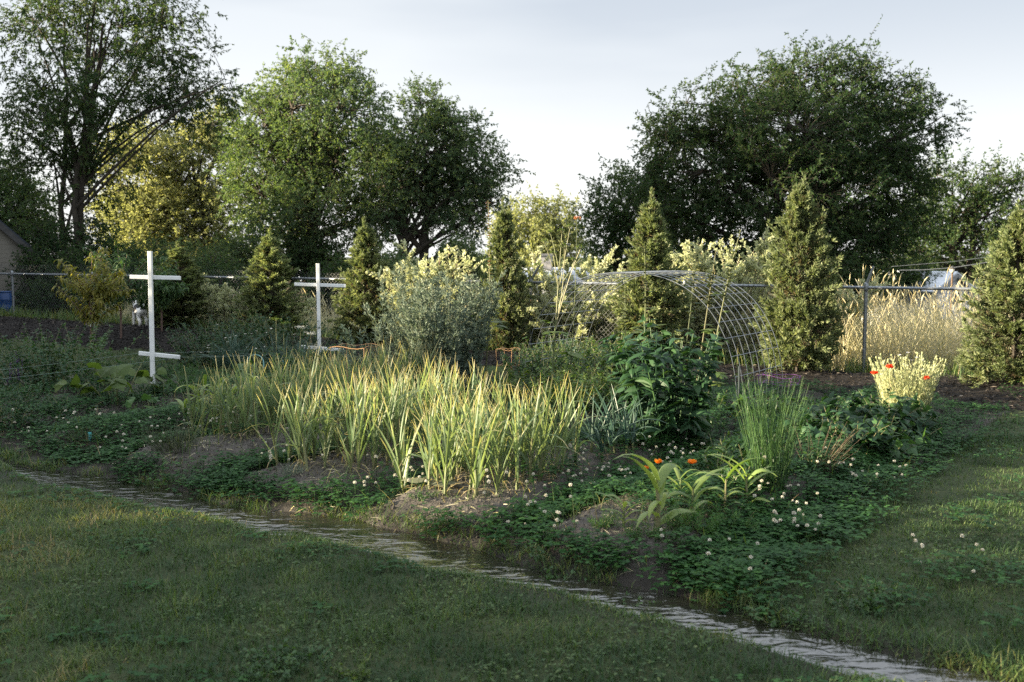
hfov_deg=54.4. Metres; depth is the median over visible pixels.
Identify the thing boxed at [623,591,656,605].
mound weed
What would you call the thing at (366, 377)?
garlic plant
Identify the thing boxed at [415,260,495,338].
sapling
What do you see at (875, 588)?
mound weed
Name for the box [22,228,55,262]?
shrub
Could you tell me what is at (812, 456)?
zinnia seedling
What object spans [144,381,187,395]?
potato plant
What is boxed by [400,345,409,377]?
garlic plant
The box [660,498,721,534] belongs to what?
carrot plant
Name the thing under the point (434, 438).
garlic plant
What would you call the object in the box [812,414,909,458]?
bean plant
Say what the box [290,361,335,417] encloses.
garlic plant
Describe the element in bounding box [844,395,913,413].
bean plant
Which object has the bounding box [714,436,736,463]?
zinnia seedling
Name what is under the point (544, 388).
tomato plant
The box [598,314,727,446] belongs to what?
sunchoke clump
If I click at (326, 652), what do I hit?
lawn weed
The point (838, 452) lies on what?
catmint clump
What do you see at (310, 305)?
sapling
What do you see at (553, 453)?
garlic plant
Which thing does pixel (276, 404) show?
garlic plant
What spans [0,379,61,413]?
tomato plant
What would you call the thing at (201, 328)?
bramble
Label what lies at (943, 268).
overhead wire
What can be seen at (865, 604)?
mound weed
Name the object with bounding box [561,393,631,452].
onion plant
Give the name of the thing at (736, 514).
carrot plant
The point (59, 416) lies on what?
potato plant
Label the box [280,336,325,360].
onion plant
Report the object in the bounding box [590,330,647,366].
tomato plant
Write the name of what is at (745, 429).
zinnia seedling
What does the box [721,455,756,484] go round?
zinnia seedling
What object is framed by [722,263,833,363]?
sapling
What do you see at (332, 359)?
garlic plant
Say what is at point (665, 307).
sapling
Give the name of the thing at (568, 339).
tomato plant
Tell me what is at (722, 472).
zinnia seedling
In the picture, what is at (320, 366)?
garlic plant
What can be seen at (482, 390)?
garlic plant
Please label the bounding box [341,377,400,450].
garlic plant
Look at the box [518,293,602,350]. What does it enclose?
sapling
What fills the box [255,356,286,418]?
garlic plant
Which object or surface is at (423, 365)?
garlic plant
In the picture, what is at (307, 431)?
garlic plant
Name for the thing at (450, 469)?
garlic plant
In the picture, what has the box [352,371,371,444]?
garlic plant
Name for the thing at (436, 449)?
garlic plant
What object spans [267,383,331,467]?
garlic plant
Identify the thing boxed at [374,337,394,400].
garlic plant
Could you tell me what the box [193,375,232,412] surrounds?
corn plant
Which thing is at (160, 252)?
shrub
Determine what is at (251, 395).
garlic plant
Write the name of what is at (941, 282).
white shed
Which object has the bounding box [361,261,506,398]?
wormwood bush
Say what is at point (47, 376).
raspberry bush
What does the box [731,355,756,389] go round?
bean vine
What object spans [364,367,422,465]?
garlic plant
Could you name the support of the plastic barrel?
on the ground at (754, 677)
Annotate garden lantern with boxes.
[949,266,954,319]
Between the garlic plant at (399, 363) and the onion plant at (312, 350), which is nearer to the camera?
the garlic plant at (399, 363)
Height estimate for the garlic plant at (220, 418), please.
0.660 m
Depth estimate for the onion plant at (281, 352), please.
12.49 m
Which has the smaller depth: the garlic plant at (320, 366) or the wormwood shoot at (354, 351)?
the garlic plant at (320, 366)
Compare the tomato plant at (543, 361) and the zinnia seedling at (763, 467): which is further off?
the tomato plant at (543, 361)
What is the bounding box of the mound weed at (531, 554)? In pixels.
[525,539,576,561]
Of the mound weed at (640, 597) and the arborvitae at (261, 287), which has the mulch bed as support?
the arborvitae at (261, 287)
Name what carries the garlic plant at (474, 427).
on the garden soil
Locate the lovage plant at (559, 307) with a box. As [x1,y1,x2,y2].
[534,223,587,384]
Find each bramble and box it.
[141,315,227,369]
[167,319,251,372]
[180,315,269,367]
[180,316,257,360]
[205,314,288,368]
[221,311,284,350]
[226,310,306,360]
[230,316,325,363]
[256,310,339,357]
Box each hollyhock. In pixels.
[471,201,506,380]
[604,283,638,369]
[629,242,670,385]
[675,254,698,382]
[686,251,716,379]
[701,229,740,393]
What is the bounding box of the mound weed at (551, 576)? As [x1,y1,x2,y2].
[539,566,586,591]
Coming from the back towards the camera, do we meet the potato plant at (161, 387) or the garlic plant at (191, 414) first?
the potato plant at (161, 387)
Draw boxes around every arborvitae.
[141,241,222,327]
[228,227,309,332]
[328,216,400,343]
[474,197,536,351]
[601,187,693,358]
[748,171,850,371]
[953,198,1023,388]
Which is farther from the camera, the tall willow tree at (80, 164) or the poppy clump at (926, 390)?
the tall willow tree at (80, 164)
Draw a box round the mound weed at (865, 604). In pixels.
[828,581,886,615]
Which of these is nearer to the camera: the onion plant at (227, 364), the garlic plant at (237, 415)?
the garlic plant at (237, 415)
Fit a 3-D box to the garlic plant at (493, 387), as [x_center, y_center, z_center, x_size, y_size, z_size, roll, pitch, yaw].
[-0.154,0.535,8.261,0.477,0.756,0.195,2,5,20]
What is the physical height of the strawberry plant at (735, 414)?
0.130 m
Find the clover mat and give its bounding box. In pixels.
[0,358,1023,681]
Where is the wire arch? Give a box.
[523,270,782,403]
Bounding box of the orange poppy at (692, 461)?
[687,459,699,473]
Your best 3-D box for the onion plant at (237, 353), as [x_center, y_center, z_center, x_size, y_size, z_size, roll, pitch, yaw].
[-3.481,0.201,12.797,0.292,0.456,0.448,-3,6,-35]
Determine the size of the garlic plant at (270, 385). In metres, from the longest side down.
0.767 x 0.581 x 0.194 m
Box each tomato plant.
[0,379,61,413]
[0,398,40,434]
[63,364,107,389]
[69,371,114,403]
[102,360,144,381]
[115,355,155,369]
[136,356,174,378]
[479,365,550,400]
[493,364,562,406]
[500,343,561,387]
[503,336,576,385]
[513,367,586,413]
[515,342,565,372]
[523,352,599,393]
[532,334,591,373]
[536,361,621,416]
[545,339,615,379]
[560,368,630,411]
[562,351,631,402]
[566,333,618,364]
[575,339,642,389]
[588,352,652,394]
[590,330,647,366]
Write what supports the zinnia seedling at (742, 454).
on the garden soil
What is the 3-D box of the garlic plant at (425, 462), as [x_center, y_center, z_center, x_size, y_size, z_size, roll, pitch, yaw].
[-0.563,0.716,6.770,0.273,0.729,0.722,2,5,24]
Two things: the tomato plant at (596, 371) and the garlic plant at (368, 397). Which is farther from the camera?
the tomato plant at (596, 371)
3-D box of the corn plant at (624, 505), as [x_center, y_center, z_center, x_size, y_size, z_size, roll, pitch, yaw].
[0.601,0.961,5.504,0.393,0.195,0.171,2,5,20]
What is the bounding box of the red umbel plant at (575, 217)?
[565,216,580,387]
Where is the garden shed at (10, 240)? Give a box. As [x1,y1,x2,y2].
[0,220,36,310]
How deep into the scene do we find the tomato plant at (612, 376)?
10.52 m
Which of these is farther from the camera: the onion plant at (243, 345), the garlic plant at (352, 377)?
the onion plant at (243, 345)
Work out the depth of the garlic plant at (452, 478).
6.65 m
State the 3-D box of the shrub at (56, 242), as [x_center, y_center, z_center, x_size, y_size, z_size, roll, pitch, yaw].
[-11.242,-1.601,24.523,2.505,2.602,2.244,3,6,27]
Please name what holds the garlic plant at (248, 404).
on the garden soil
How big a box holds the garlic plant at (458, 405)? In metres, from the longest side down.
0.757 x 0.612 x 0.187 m
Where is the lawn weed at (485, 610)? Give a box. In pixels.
[458,603,490,617]
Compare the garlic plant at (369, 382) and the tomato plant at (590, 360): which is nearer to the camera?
the garlic plant at (369, 382)
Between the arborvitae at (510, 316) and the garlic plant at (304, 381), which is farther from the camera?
the arborvitae at (510, 316)
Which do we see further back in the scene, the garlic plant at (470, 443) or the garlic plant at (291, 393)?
the garlic plant at (291, 393)
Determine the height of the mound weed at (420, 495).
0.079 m
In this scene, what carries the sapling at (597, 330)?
on the ground at (754, 677)
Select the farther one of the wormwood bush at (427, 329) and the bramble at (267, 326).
the bramble at (267, 326)
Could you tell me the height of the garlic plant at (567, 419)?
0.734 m
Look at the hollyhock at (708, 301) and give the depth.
10.07 m
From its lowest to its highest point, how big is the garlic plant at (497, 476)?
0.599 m
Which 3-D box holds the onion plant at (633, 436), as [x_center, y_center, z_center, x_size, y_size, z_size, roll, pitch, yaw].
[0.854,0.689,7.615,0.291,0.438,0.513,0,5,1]
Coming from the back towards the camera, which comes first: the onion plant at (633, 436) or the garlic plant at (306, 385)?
the garlic plant at (306, 385)
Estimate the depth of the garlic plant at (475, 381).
8.42 m
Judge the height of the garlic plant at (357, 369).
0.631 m
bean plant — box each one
[784,406,891,452]
[791,404,870,443]
[807,404,859,420]
[811,390,923,431]
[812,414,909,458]
[821,404,884,422]
[829,400,884,414]
[836,415,930,462]
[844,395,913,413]
[848,414,942,453]
[852,389,932,426]
[870,404,940,440]
[876,398,925,413]
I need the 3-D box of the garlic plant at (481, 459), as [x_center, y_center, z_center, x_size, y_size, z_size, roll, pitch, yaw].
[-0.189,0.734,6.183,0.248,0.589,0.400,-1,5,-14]
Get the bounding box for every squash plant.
[54,362,166,405]
[122,393,187,416]
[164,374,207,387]
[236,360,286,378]
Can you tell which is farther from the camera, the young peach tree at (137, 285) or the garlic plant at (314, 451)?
the young peach tree at (137, 285)
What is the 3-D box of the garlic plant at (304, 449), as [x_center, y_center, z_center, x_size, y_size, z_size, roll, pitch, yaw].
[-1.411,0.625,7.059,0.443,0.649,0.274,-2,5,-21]
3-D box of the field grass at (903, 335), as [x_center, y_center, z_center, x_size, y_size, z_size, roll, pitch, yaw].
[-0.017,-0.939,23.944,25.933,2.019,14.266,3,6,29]
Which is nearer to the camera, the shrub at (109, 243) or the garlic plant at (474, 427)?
the garlic plant at (474, 427)
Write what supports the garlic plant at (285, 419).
on the garden soil
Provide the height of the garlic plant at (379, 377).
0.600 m
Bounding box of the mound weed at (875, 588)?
[861,575,922,605]
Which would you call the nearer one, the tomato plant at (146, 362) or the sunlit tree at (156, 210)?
the tomato plant at (146, 362)
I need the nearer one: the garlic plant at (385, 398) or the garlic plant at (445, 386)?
the garlic plant at (385, 398)
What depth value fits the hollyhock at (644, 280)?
10.19 m
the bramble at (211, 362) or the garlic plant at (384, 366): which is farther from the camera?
the bramble at (211, 362)
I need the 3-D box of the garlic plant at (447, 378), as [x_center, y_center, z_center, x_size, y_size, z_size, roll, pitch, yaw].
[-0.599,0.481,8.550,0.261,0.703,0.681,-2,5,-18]
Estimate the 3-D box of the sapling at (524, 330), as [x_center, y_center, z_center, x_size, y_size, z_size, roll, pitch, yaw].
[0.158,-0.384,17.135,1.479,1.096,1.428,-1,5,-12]
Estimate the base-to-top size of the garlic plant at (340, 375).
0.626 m
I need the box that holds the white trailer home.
[510,254,599,296]
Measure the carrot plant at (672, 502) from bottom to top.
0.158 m
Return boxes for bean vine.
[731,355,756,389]
[743,357,755,383]
[764,353,773,384]
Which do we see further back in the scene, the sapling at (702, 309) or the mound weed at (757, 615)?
the sapling at (702, 309)
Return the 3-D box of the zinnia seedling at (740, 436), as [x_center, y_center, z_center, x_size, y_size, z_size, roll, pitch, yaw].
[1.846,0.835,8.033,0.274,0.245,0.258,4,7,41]
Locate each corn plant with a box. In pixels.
[174,384,213,408]
[177,397,198,419]
[190,374,213,408]
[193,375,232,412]
[209,377,229,409]
[217,384,254,407]
[225,386,237,406]
[596,492,646,526]
[615,453,696,531]
[645,467,702,495]
[666,467,732,518]
[694,457,758,509]
[709,454,775,505]
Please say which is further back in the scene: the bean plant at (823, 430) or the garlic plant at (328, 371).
the garlic plant at (328, 371)
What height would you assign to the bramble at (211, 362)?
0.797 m
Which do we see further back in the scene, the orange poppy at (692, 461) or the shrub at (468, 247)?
the shrub at (468, 247)
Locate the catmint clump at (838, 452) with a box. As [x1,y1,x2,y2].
[773,418,864,475]
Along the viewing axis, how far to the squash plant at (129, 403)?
9.74 m
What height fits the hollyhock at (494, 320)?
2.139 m
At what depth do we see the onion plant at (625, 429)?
7.59 m
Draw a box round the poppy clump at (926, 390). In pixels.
[869,352,946,411]
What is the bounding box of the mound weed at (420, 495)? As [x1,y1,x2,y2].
[407,488,437,501]
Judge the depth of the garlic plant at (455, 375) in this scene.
8.29 m
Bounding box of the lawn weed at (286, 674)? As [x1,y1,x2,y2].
[240,638,321,681]
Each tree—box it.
[0,0,254,256]
[0,130,86,256]
[51,247,135,358]
[60,240,171,337]
[84,85,267,264]
[132,256,189,330]
[203,33,409,306]
[335,70,535,270]
[474,180,591,266]
[566,146,727,279]
[610,15,975,297]
[861,140,1023,286]
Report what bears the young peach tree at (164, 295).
on the mulch bed
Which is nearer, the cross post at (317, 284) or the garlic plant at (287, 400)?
the garlic plant at (287, 400)
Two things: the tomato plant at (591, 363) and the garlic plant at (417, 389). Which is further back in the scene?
the tomato plant at (591, 363)
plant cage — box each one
[330,343,379,378]
[496,347,519,381]
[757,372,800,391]
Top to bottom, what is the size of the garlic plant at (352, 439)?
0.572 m
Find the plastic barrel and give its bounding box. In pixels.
[0,291,11,312]
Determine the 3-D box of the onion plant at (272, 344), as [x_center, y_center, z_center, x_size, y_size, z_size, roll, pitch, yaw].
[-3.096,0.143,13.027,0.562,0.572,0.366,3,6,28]
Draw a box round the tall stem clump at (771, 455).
[729,374,812,494]
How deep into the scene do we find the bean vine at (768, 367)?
11.79 m
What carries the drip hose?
on the ground at (754, 677)
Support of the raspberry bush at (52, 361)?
on the garden soil
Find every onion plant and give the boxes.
[193,335,232,374]
[209,336,247,367]
[210,335,247,371]
[210,344,230,370]
[211,333,250,370]
[212,345,235,372]
[217,330,263,360]
[219,332,247,370]
[220,341,243,373]
[227,339,256,363]
[245,344,268,362]
[250,332,300,367]
[253,337,286,366]
[258,344,295,368]
[265,339,289,372]
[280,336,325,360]
[286,336,311,365]
[296,343,331,361]
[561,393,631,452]
[568,390,627,435]
[574,406,613,462]
[584,386,667,452]
[595,406,639,454]
[606,384,644,441]
[613,396,659,455]
[615,403,645,452]
[626,391,668,445]
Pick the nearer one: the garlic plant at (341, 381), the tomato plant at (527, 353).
the garlic plant at (341, 381)
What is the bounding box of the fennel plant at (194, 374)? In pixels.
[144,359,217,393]
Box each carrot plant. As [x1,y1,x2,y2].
[586,508,621,529]
[612,515,669,539]
[633,474,681,492]
[647,486,687,508]
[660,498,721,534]
[664,506,695,529]
[679,508,727,539]
[700,500,741,528]
[714,507,758,529]
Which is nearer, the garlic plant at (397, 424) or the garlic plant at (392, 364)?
the garlic plant at (397, 424)
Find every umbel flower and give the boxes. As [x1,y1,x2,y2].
[269,317,281,359]
[295,326,305,359]
[304,331,318,370]
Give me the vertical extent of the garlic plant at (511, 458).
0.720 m
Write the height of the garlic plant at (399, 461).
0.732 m
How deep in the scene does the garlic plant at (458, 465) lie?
6.95 m
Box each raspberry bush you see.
[0,311,112,389]
[0,323,85,392]
[0,338,55,384]
[2,329,92,394]
[13,322,141,387]
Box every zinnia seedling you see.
[691,430,715,450]
[702,445,734,475]
[703,429,739,454]
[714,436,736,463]
[717,465,749,488]
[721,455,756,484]
[722,429,752,452]
[725,441,753,471]
[732,420,761,445]
[742,455,772,495]
[800,447,826,470]
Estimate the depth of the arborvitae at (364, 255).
16.70 m
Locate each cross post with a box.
[130,251,180,383]
[294,263,345,351]
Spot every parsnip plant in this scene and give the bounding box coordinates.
[241,349,296,375]
[261,358,300,384]
[268,347,319,370]
[279,347,331,378]
[290,344,336,369]
[302,343,359,372]
[330,354,374,373]
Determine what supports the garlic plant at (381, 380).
on the garden soil
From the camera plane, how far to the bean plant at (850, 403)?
9.19 m
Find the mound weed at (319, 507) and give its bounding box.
[316,498,339,508]
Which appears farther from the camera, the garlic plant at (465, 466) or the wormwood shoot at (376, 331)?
the wormwood shoot at (376, 331)
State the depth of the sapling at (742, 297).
14.71 m
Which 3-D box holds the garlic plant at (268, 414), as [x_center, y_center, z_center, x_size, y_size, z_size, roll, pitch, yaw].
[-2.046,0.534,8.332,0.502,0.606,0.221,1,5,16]
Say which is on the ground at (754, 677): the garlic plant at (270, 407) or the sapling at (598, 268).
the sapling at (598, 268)
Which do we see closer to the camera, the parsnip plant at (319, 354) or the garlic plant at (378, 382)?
the garlic plant at (378, 382)
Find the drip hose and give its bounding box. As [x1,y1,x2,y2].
[247,354,283,374]
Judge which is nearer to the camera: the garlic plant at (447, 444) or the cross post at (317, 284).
the garlic plant at (447, 444)
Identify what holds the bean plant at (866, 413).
on the garden soil
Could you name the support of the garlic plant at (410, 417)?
on the garden soil
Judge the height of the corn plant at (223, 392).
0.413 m
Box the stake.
[738,366,739,404]
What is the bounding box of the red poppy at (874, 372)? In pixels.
[870,371,881,402]
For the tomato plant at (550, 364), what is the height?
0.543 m
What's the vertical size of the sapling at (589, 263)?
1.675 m
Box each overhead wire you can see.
[891,257,985,266]
[899,262,987,270]
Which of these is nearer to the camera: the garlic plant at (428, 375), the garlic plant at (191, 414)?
the garlic plant at (191, 414)
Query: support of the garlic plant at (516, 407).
on the garden soil
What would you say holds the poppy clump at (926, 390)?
on the garden soil
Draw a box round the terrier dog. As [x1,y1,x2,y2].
[132,299,147,325]
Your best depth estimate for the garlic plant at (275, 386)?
8.98 m
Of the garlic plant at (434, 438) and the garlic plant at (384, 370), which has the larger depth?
the garlic plant at (384, 370)
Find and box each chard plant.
[663,412,722,434]
[686,390,747,414]
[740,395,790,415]
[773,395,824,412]
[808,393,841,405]
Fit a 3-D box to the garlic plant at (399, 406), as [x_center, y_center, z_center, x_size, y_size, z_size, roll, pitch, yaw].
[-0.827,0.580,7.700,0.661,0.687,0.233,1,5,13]
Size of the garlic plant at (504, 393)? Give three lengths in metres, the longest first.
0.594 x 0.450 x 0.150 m
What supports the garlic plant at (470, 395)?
on the garden soil
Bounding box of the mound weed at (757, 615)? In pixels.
[746,591,807,627]
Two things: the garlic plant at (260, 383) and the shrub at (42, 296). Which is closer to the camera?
the garlic plant at (260, 383)
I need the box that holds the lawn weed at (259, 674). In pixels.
[215,650,278,681]
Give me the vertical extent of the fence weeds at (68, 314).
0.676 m
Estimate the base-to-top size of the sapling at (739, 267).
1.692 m
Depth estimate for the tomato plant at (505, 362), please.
11.46 m
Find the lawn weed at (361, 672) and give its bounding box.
[330,653,372,681]
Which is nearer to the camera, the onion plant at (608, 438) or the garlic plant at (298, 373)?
the onion plant at (608, 438)
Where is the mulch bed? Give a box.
[0,317,1023,409]
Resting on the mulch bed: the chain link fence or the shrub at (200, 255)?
the chain link fence
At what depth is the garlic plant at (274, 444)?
7.28 m
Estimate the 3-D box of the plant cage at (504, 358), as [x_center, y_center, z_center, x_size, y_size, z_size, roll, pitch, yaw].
[-0.047,0.358,11.675,0.214,0.561,0.214,3,6,28]
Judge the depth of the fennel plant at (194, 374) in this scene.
11.00 m
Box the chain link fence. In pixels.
[0,264,1022,375]
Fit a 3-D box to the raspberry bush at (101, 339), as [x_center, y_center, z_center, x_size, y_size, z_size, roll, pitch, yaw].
[-4.975,0.162,11.477,1.152,0.723,1.129,2,5,22]
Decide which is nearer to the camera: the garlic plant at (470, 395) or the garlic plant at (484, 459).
the garlic plant at (484, 459)
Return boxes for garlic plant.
[175,368,214,437]
[178,379,224,436]
[186,363,239,433]
[198,357,227,433]
[200,365,256,431]
[207,348,263,431]
[207,374,225,432]
[208,365,257,430]
[209,377,240,439]
[219,377,265,438]
[225,365,257,414]
[233,378,263,438]
[235,351,266,442]
[239,358,255,434]
[243,357,270,430]
[244,376,280,433]
[245,377,313,463]
[246,366,287,429]
[246,371,289,423]
[251,354,321,424]
[252,354,269,424]
[253,385,305,466]
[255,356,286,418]
[255,360,298,428]
[256,357,277,424]
[258,348,297,424]
[258,377,267,432]
[263,362,305,405]
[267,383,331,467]
[268,367,294,424]
[269,357,303,417]
[272,343,326,399]
[279,351,326,420]
[279,361,301,428]
[281,384,342,471]
[282,388,352,470]
[282,394,339,453]
[283,363,339,425]
[285,385,312,471]
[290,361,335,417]
[292,354,311,409]
[295,357,318,420]
[297,358,311,384]
[299,344,354,389]
[299,384,328,461]
[305,354,343,421]
[307,371,324,453]
[309,345,356,397]
[310,370,367,466]
[312,359,337,409]
[315,349,341,407]
[316,353,335,413]
[316,357,326,390]
[316,381,340,457]
[316,386,354,452]
[318,349,351,413]
[318,369,369,458]
[319,392,355,457]
[322,354,369,421]
[323,367,376,451]
[324,358,343,407]
[326,383,352,452]
[327,352,383,411]
[327,405,367,478]
[329,355,362,412]
[330,349,354,395]
[330,363,371,446]
[332,376,365,462]
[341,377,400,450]
[342,349,383,414]
[344,374,379,483]
[346,354,361,402]
[347,401,394,470]
[349,379,368,455]
[350,356,396,402]
[352,343,386,392]
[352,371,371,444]
[352,376,394,420]
[353,353,374,386]
[358,359,411,438]
[359,344,376,391]
[359,368,407,455]
[360,344,405,386]
[363,377,390,466]
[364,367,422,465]
[365,344,418,390]
[369,335,391,396]
[369,372,392,446]
[370,358,398,408]
[370,364,387,409]
[371,398,424,493]
[373,343,390,376]
[373,351,415,391]
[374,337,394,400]
[375,377,390,425]
[377,369,416,435]
[377,375,438,448]
[381,363,421,464]
[385,356,409,392]
[391,388,420,454]
[392,420,413,492]
[393,356,427,400]
[393,367,418,448]
[393,380,431,442]
[394,348,404,383]
[395,341,439,383]
[395,357,444,438]
[396,341,444,390]
[396,394,442,484]
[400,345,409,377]
[400,355,414,381]
[400,369,448,430]
[402,371,445,450]
[404,372,427,429]
[406,337,454,400]
[406,375,420,449]
[407,379,452,452]
[408,368,425,424]
[411,402,462,483]
[411,406,450,486]
[412,404,446,488]
[413,358,467,407]
[413,361,445,399]
[413,378,467,480]
[415,398,453,484]
[416,364,441,419]
[417,348,443,394]
[417,352,446,426]
[417,371,463,420]
[418,349,432,394]
[419,404,485,484]
[421,367,459,434]
[423,360,450,409]
[423,396,471,494]
[424,364,448,427]
[429,374,466,435]
[431,377,496,475]
[435,363,475,426]
[435,384,463,470]
[438,353,464,421]
[440,383,456,430]
[442,359,458,403]
[446,386,498,487]
[446,391,502,496]
[447,361,487,415]
[447,386,483,493]
[448,399,481,480]
[449,378,492,473]
[450,366,459,425]
[450,374,463,417]
[455,378,509,439]
[457,410,518,494]
[459,410,497,498]
[463,359,498,411]
[463,371,492,435]
[467,412,495,487]
[470,362,512,409]
[474,388,493,470]
[474,388,509,483]
[479,402,528,490]
[480,381,527,477]
[483,377,532,462]
[484,372,513,458]
[486,383,552,478]
[489,377,516,411]
[493,397,510,455]
[498,387,586,483]
[499,386,550,491]
[504,385,537,453]
[505,389,552,461]
[509,392,567,475]
[515,390,538,475]
[516,376,564,481]
[525,385,579,474]
[525,401,565,481]
[526,375,588,464]
[528,376,549,461]
[537,386,603,472]
[553,379,597,464]
[555,382,577,472]
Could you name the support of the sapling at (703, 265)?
on the ground at (754, 677)
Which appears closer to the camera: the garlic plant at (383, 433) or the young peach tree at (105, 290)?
the garlic plant at (383, 433)
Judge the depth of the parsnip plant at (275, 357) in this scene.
12.19 m
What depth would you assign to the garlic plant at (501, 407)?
7.40 m
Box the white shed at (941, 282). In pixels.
[867,270,978,329]
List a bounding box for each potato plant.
[16,404,75,426]
[29,393,105,415]
[124,383,171,400]
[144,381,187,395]
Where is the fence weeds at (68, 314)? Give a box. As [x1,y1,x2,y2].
[0,303,1017,382]
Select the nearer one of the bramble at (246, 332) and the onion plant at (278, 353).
the onion plant at (278, 353)
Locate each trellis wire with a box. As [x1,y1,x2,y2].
[3,351,328,378]
[4,347,288,369]
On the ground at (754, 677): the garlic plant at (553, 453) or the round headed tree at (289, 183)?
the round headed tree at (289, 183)
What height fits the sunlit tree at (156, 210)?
7.951 m
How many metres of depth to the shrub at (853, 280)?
27.07 m
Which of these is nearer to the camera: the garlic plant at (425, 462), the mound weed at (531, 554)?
the mound weed at (531, 554)
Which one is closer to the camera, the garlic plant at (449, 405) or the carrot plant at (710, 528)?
the carrot plant at (710, 528)
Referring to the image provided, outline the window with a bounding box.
[953,290,959,303]
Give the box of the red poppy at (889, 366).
[885,364,893,399]
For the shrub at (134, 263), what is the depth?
23.01 m
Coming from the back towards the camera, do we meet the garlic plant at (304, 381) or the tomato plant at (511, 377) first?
the tomato plant at (511, 377)
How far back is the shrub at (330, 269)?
24.79 m
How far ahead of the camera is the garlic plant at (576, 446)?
7.19 m
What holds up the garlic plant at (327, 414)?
on the garden soil
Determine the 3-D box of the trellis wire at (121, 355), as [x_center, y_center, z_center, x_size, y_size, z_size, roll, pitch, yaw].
[-4.410,0.223,11.476,0.003,0.146,5.742,3,6,30]
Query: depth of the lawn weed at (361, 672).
3.89 m
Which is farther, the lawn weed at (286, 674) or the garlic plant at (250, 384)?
the garlic plant at (250, 384)
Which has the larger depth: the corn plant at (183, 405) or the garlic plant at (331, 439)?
the corn plant at (183, 405)
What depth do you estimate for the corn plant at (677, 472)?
6.09 m
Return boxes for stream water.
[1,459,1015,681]
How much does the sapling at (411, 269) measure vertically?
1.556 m
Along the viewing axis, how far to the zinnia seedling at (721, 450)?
6.77 m
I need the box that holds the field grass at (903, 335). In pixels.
[102,266,1023,377]
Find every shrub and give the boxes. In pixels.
[1,223,96,312]
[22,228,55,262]
[22,240,101,315]
[60,214,145,270]
[70,238,158,317]
[110,244,200,320]
[111,227,192,270]
[154,234,235,271]
[195,243,254,307]
[203,209,296,291]
[261,219,353,301]
[302,248,369,315]
[369,243,417,303]
[428,228,493,299]
[476,248,498,279]
[575,248,628,295]
[669,239,734,280]
[819,247,903,318]
[876,247,952,305]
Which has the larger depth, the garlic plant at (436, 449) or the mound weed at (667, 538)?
the garlic plant at (436, 449)
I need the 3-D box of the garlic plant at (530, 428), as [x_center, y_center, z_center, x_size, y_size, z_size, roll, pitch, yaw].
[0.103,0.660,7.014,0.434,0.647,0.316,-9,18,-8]
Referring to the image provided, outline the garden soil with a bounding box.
[0,373,1010,599]
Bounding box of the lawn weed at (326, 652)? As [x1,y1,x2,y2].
[278,643,333,672]
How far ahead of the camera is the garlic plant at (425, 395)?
8.25 m
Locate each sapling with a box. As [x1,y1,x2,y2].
[197,273,258,328]
[261,296,315,325]
[365,245,474,341]
[391,257,434,330]
[393,239,485,305]
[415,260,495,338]
[480,239,619,333]
[490,290,563,346]
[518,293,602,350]
[524,254,631,326]
[532,269,623,347]
[567,285,607,352]
[569,280,638,349]
[604,278,729,356]
[604,286,695,347]
[626,254,760,304]
[641,251,762,361]
[662,223,804,358]
[671,239,798,363]
[678,287,758,360]
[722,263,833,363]
[820,261,890,354]
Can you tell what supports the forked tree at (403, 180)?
on the ground at (754, 677)
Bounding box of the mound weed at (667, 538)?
[645,526,684,545]
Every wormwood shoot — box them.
[338,319,381,380]
[360,295,406,381]
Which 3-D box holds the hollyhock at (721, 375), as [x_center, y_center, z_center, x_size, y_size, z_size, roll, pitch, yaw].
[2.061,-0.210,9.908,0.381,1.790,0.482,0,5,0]
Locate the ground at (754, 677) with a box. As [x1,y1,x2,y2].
[0,257,1023,681]
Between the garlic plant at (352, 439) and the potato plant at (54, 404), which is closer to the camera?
the garlic plant at (352, 439)
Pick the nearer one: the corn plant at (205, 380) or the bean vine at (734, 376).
the corn plant at (205, 380)
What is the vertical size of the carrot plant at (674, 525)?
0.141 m
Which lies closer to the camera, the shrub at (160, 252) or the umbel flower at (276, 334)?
the umbel flower at (276, 334)
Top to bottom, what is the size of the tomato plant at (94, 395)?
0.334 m
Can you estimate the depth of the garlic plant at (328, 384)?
8.92 m
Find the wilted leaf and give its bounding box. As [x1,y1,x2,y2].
[401,476,461,488]
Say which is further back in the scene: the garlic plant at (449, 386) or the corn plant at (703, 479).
the garlic plant at (449, 386)
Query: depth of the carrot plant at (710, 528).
5.46 m
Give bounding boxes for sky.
[0,0,1023,257]
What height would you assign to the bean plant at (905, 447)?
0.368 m

